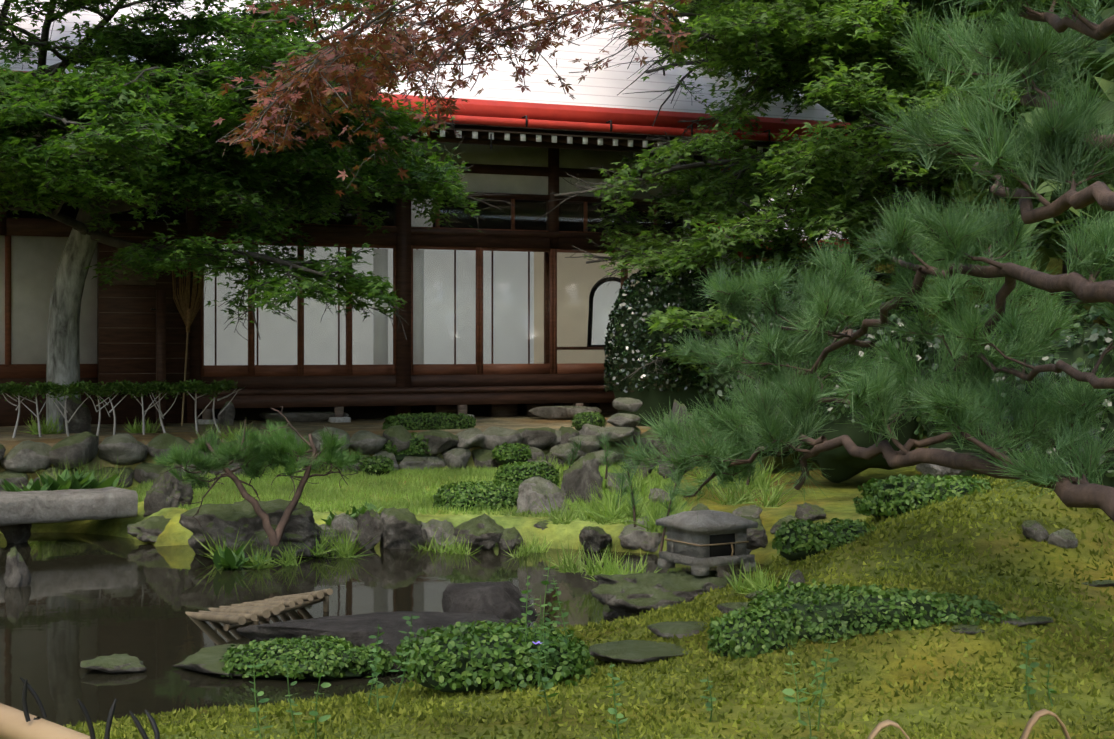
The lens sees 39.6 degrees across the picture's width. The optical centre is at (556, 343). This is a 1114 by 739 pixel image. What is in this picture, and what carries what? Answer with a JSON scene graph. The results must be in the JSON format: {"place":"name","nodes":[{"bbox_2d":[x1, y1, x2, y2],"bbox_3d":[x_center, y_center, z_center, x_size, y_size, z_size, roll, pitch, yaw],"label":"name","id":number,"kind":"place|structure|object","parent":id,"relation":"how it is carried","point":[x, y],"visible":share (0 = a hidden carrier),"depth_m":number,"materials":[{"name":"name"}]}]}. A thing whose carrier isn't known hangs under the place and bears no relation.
{"place":"outdoors","nodes":[
{"label":"outdoors","id":0,"kind":"place"},
{"bbox_2d":[0,532,763,725],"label":"pond water","id":1,"kind":"structure","parent":0,"point":[74,604],"depth_m":11.50,"materials":[{"name":"black liquid"}]},
{"bbox_2d":[213,0,695,196],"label":"maple foliage","id":2,"kind":"object","parent":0,"point":[369,84],"depth_m":6.72,"materials":[{"name":"red plant"}]},
{"bbox_2d":[0,0,1113,738],"bbox_3d":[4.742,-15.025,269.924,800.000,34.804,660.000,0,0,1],"label":"ground","id":3,"kind":"structure","parent":0,"point":[836,500],"depth_m":8.44,"materials":[{"name":"green plant"}]},
{"bbox_2d":[0,703,89,738],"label":"bamboo rail","id":4,"kind":"object","parent":3,"relation":"on","point":[14,724],"depth_m":3.13,"materials":[{"name":"beige wood"}]},
{"bbox_2d":[20,677,159,738],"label":"grass blades","id":5,"kind":"object","parent":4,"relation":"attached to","point":[137,723],"visible":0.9,"depth_m":2.95,"materials":[{"name":"plant"}]},
{"bbox_2d":[0,487,137,525],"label":"stone bridge","id":6,"kind":"structure","parent":3,"relation":"on","point":[30,507],"depth_m":14.82,"materials":[{"name":"grey stone"}]},
{"bbox_2d":[0,379,244,437],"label":"hedge","id":7,"kind":"object","parent":3,"relation":"on","point":[108,388],"depth_m":18.81,"materials":[{"name":"green plant"}]},
{"bbox_2d":[181,332,188,425],"bbox_3d":[-5.109,0.453,21.250,0.027,1.361,0.638,0,0,-6],"label":"handle","id":8,"kind":"object","parent":3,"relation":"on","point":[184,378],"visible":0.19,"depth_m":21.25,"materials":[{"name":"brown wood"}]},
{"bbox_2d":[172,258,206,331],"bbox_3d":[-5.119,-0.832,21.635,0.524,1.363,0.251,0,0,-22],"label":"broom","id":9,"kind":"object","parent":8,"relation":"attached to","point":[187,315],"visible":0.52,"depth_m":21.59,"materials":[{"name":"brown wicker"}]},
{"bbox_2d":[0,468,393,569],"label":"ferns","id":10,"kind":"object","parent":3,"relation":"on","point":[228,558],"visible":0.48,"depth_m":15.61,"materials":[{"name":"green plant"}]},
{"bbox_2d":[151,406,364,546],"bbox_3d":[-2.521,1.141,13.188,1.860,1.185,0.889,0,0,-13],"label":"pine","id":11,"kind":"object","parent":3,"relation":"on","point":[259,456],"depth_m":13.17,"materials":[{"name":"green plant"}]},
{"bbox_2d":[185,588,332,630],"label":"bamboo ramp","id":12,"kind":"structure","parent":3,"relation":"on","point":[234,616],"depth_m":10.66,"materials":[{"name":"beige wood"}]},
{"bbox_2d":[0,0,523,432],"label":"maple","id":13,"kind":"object","parent":3,"relation":"on","point":[79,89],"depth_m":17.64,"materials":[{"name":"green plant"}]},
{"bbox_2d":[237,581,537,672],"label":"pond boulders","id":14,"kind":"object","parent":3,"relation":"on","point":[480,601],"visible":0.56,"depth_m":9.58,"materials":[{"name":"grey stone"}]},
{"bbox_2d":[18,413,796,593],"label":"grass tufts","id":15,"kind":"object","parent":3,"relation":"on","point":[609,512],"visible":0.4,"depth_m":13.50,"materials":[{"name":"green plant"}]},
{"bbox_2d":[128,461,688,524],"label":"lawn grass","id":16,"kind":"structure","parent":3,"relation":"on","point":[424,500],"depth_m":16.52,"materials":[{"name":"green plant"}]},
{"bbox_2d":[0,107,844,426],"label":"hall","id":17,"kind":"structure","parent":3,"relation":"on","point":[402,390],"depth_m":22.61,"materials":[{"name":"brown wood"}]},
{"bbox_2d":[7,190,682,419],"bbox_3d":[-7.105,-0.868,26.062,16.620,4.390,8.990,0,0,-22],"label":"hall interior","id":18,"kind":"object","parent":17,"relation":"attached to","point":[351,411],"visible":0.02,"depth_m":24.21,"materials":[{"name":"brown wood"}]},
{"bbox_2d":[204,244,628,364],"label":"sliding doors","id":19,"kind":"structure","parent":17,"relation":"attached to","point":[434,311],"depth_m":24.14,"materials":[{"name":"white paper"}]},
{"bbox_2d":[0,0,841,160],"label":"hall roof","id":20,"kind":"structure","parent":17,"relation":"attached to","point":[603,87],"depth_m":23.21,"materials":[{"name":"grey metal"}]},
{"bbox_2d":[12,70,855,173],"bbox_3d":[-8.292,-3.238,28.943,20.170,0.390,19.160,0,0,-22],"label":"red hall paint","id":21,"kind":"object","parent":17,"relation":"attached to","point":[540,115],"visible":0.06,"depth_m":22.28,"materials":[{"name":"red paint"}]},
{"bbox_2d":[373,199,659,363],"bbox_3d":[-0.419,-0.928,23.968,4.980,2.490,0.038,0,0,-22],"label":"curtain","id":22,"kind":"object","parent":17,"relation":"attached to","point":[417,288],"depth_m":23.27,"materials":[{"name":"white fabric"}]},
{"bbox_2d":[534,252,655,363],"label":"wall","id":23,"kind":"structure","parent":17,"relation":"attached to","point":[578,317],"depth_m":25.02,"materials":[{"name":"beige paint"}]},
{"bbox_2d":[0,397,1077,553],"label":"rocks","id":24,"kind":"object","parent":3,"relation":"on","point":[28,456],"visible":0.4,"depth_m":17.32,"materials":[{"name":"grey stone"}]},
{"bbox_2d":[0,396,1113,676],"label":"garden rocks","id":25,"kind":"object","parent":3,"relation":"on","point":[614,594],"visible":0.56,"depth_m":14.29,"materials":[{"name":"grey stone"}]},
{"bbox_2d":[52,474,1113,738],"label":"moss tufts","id":26,"kind":"object","parent":3,"relation":"on","point":[422,710],"visible":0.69,"depth_m":7.42,"materials":[{"name":"green plant"}]},
{"bbox_2d":[188,411,1020,692],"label":"ground cover shrubs","id":27,"kind":"object","parent":3,"relation":"on","point":[578,655],"visible":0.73,"depth_m":7.99,"materials":[{"name":"green plant"}]},
{"bbox_2d":[562,393,757,551],"bbox_3d":[0.850,0.986,14.296,1.090,1.178,5.717,0,0,-9],"label":"seedling","id":28,"kind":"object","parent":3,"relation":"on","point":[606,454],"depth_m":13.25,"materials":[{"name":"plant"}]},
{"bbox_2d":[603,265,724,425],"bbox_3d":[1.533,0.220,21.268,1.822,2.664,1.490,0,0,1],"label":"flowering shrub","id":29,"kind":"object","parent":3,"relation":"on","point":[619,303],"depth_m":20.76,"materials":[{"name":"green plant"}]},
{"bbox_2d":[656,510,757,575],"bbox_3d":[1.047,1.384,10.848,0.510,0.400,0.510,0,0,-31],"label":"stone lantern","id":30,"kind":"object","parent":3,"relation":"on","point":[685,527],"visible":0.9,"depth_m":10.71,"materials":[{"name":"grey stone"}]},
{"bbox_2d":[664,538,748,555],"bbox_3d":[1.051,1.426,10.840,0.426,0.097,0.443,0,0,-31],"label":"stone lantern rope","id":31,"kind":"object","parent":30,"relation":"attached to","point":[731,543],"visible":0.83,"depth_m":10.69,"materials":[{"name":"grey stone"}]},
{"bbox_2d":[710,533,734,556],"bbox_3d":[1.047,1.396,10.848,0.340,0.155,0.340,0,0,-31],"label":"window","id":32,"kind":"structure","parent":30,"relation":"on","point":[720,550],"depth_m":10.71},
{"bbox_2d":[347,0,1113,304],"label":"trees","id":33,"kind":"object","parent":3,"relation":"on","point":[1107,80],"depth_m":19.49,"materials":[{"name":"green plant"}]},
{"bbox_2d":[719,249,824,307],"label":"annex wall","id":34,"kind":"structure","parent":3,"relation":"on","point":[756,263],"depth_m":27.07,"materials":[{"name":"white paint"}]},
{"bbox_2d":[533,0,1113,427],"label":"maple","id":35,"kind":"object","parent":3,"relation":"on","point":[873,44],"depth_m":20.04,"materials":[{"name":"green plant"}]},
{"bbox_2d":[609,0,1113,521],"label":"pine","id":36,"kind":"object","parent":3,"relation":"on","point":[1023,158],"depth_m":7.85,"materials":[{"name":"green plant"}]},
{"bbox_2d":[710,311,1113,486],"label":"dark shrub","id":37,"kind":"object","parent":3,"relation":"on","point":[839,464],"visible":0.19,"depth_m":16.69,"materials":[{"name":"green plant"}]},
{"bbox_2d":[698,299,1113,479],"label":"dark shrub leaves","id":38,"kind":"object","parent":37,"relation":"attached to","point":[924,350],"visible":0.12,"depth_m":15.62,"materials":[{"name":"green plant"}]},
{"bbox_2d":[868,709,1070,738],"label":"bamboo hoops","id":39,"kind":"object","parent":3,"relation":"on","point":[1030,724],"visible":1,"depth_m":2.99,"materials":[{"name":"beige wood"}]},
{"bbox_2d":[246,557,1056,738],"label":"plant","id":40,"kind":"object","parent":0,"point":[790,691],"depth_m":6.81,"materials":[{"name":"green plant"}]},
{"bbox_2d":[707,222,848,260],"bbox_3d":[3.965,-1.794,28.170,1.055,0.864,4.668,0,0,32],"label":"annex eave","id":41,"kind":"object","parent":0,"point":[739,255],"depth_m":26.84,"materials":[{"name":"brown wood"}]},
{"bbox_2d":[714,185,847,239],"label":"annex roof","id":42,"kind":"structure","parent":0,"point":[830,232],"depth_m":29.31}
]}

